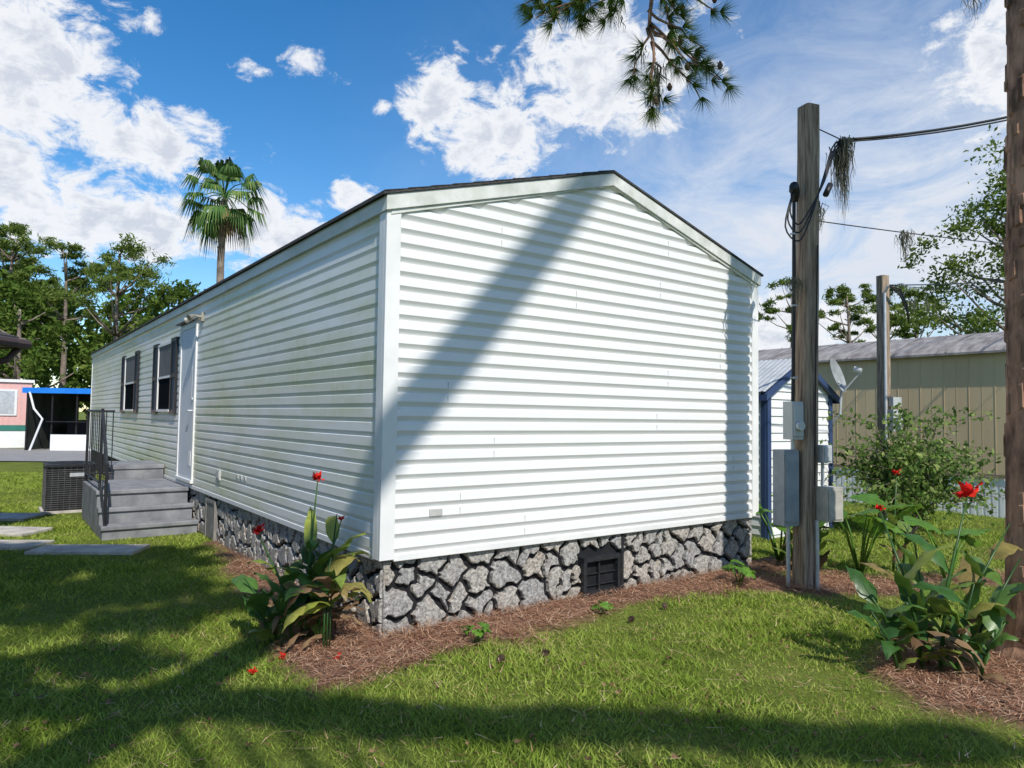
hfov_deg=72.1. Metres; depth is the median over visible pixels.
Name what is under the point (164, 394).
window
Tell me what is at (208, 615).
lawn grass
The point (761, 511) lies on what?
elephant ear plant
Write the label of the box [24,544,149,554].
paving slab
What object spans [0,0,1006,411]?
sky
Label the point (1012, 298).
pine tree
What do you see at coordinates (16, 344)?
neighbor house
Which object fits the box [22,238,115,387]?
pine tree
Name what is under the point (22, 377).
oak tree
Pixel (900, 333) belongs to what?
pine tree
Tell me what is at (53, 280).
pine tree
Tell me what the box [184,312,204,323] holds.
porch light
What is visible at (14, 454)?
road
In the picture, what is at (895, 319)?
pine tree
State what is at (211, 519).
access panel
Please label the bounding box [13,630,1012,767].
leaf litter
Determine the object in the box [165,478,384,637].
stone skirt side
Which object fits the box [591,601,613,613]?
seedling plant
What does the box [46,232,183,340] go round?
pine tree
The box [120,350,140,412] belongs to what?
window
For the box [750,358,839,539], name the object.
garden shed
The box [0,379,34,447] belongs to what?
pink house
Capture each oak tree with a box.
[0,276,98,419]
[0,306,37,379]
[91,279,204,368]
[890,124,1006,335]
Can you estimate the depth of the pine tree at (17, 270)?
40.91 m
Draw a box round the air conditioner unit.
[38,461,96,513]
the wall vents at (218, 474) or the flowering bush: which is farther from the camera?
the flowering bush
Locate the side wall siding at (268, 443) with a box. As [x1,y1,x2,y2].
[90,216,379,551]
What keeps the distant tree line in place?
on the ground at (706, 738)
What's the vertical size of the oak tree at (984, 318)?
11.337 m
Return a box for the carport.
[22,387,90,450]
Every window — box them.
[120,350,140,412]
[151,336,179,413]
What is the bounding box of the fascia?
[91,173,760,357]
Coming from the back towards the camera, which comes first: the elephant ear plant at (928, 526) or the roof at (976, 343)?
the roof at (976, 343)
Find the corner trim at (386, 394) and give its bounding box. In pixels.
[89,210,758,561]
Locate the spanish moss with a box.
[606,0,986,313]
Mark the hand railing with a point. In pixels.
(101, 434)
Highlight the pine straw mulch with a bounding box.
[0,533,1023,767]
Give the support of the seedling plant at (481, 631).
on the ground at (706, 738)
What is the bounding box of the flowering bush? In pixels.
[820,402,1004,533]
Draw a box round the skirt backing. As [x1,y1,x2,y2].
[93,450,747,628]
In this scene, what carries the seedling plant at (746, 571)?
on the ground at (706, 738)
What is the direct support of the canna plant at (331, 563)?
on the ground at (706, 738)
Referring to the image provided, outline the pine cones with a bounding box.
[497,602,1013,704]
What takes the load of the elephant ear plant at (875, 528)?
on the ground at (706, 738)
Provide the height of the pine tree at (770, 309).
9.134 m
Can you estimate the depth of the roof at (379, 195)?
6.31 m
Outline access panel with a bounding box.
[204,498,218,540]
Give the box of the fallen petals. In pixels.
[247,651,340,673]
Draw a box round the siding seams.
[103,240,726,530]
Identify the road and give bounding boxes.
[0,448,90,460]
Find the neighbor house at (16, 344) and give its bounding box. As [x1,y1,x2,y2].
[0,332,31,364]
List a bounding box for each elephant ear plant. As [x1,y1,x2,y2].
[756,495,792,562]
[819,493,912,572]
[894,502,990,586]
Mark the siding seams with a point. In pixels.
(448, 382)
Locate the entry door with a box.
[175,320,198,483]
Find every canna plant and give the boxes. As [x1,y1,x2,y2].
[230,471,370,655]
[281,573,372,649]
[770,519,833,567]
[845,481,1023,683]
[879,469,929,571]
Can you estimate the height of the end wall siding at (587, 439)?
3.170 m
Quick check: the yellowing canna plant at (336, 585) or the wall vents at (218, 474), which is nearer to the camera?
the yellowing canna plant at (336, 585)
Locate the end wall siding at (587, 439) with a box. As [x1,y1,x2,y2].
[394,187,751,553]
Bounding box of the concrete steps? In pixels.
[82,460,198,539]
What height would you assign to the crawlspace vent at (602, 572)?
0.560 m
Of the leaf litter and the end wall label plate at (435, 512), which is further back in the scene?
the end wall label plate at (435, 512)
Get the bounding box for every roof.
[90,170,763,353]
[758,331,1005,362]
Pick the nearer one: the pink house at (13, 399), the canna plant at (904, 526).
the canna plant at (904, 526)
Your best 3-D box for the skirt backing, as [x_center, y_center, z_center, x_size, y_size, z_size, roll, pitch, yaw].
[-4.631,1.903,13.744,4.420,0.640,18.380,3,-3,-36]
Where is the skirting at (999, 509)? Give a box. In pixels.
[833,467,1004,517]
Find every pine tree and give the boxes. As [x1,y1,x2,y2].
[0,220,64,306]
[0,222,88,338]
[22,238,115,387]
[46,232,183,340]
[512,0,1023,670]
[758,277,791,347]
[819,283,875,343]
[844,283,918,339]
[890,283,948,338]
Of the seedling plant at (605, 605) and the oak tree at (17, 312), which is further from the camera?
the oak tree at (17, 312)
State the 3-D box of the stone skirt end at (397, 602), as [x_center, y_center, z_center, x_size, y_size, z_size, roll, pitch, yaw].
[0.836,1.630,6.367,4.417,0.558,0.048,3,-3,-36]
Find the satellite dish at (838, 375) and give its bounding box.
[830,358,861,422]
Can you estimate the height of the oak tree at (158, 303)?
8.466 m
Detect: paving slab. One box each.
[0,513,45,520]
[0,526,52,536]
[0,540,54,549]
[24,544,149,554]
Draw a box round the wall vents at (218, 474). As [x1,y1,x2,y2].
[216,469,245,480]
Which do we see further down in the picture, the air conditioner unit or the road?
the air conditioner unit
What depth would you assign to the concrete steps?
9.40 m
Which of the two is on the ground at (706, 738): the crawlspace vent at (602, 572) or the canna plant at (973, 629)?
the canna plant at (973, 629)
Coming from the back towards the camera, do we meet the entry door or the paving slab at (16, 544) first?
the entry door
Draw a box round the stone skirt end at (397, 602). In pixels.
[381,518,751,637]
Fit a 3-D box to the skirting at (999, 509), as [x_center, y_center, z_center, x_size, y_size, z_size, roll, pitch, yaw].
[6.088,2.166,17.927,3.670,0.700,20.970,3,-3,-36]
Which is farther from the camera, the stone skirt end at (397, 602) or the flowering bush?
the flowering bush
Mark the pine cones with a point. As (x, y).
(631, 618)
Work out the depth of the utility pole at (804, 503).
6.73 m
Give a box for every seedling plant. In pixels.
[459,622,491,644]
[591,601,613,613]
[721,559,755,586]
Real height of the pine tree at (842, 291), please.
8.714 m
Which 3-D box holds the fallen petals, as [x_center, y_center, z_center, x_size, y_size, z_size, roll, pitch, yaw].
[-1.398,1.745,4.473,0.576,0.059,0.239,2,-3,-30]
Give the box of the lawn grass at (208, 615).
[0,471,1023,767]
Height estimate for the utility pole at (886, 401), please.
4.000 m
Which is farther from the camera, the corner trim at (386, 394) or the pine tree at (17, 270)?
the pine tree at (17, 270)
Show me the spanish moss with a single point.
(842, 157)
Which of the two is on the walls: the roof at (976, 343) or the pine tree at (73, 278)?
the roof at (976, 343)
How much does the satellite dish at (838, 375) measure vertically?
0.998 m
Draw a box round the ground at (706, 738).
[0,412,1023,767]
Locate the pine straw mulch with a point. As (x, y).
(652, 588)
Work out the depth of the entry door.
10.10 m
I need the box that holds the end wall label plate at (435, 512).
[429,508,442,515]
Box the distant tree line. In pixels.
[0,265,789,408]
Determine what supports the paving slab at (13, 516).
on the ground at (706, 738)
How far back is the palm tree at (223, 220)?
30.09 m
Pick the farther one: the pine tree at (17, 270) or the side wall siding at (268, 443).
the pine tree at (17, 270)
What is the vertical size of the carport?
2.481 m
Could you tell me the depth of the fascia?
6.27 m
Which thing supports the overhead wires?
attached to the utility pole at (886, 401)
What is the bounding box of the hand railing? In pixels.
[84,409,114,525]
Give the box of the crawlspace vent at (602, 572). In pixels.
[578,533,623,597]
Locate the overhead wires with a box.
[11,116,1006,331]
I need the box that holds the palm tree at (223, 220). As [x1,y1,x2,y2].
[177,157,269,282]
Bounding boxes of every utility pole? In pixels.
[773,103,842,589]
[876,275,909,519]
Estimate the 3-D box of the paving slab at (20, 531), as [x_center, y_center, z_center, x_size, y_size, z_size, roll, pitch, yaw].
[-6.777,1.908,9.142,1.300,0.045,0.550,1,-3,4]
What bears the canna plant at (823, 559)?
on the ground at (706, 738)

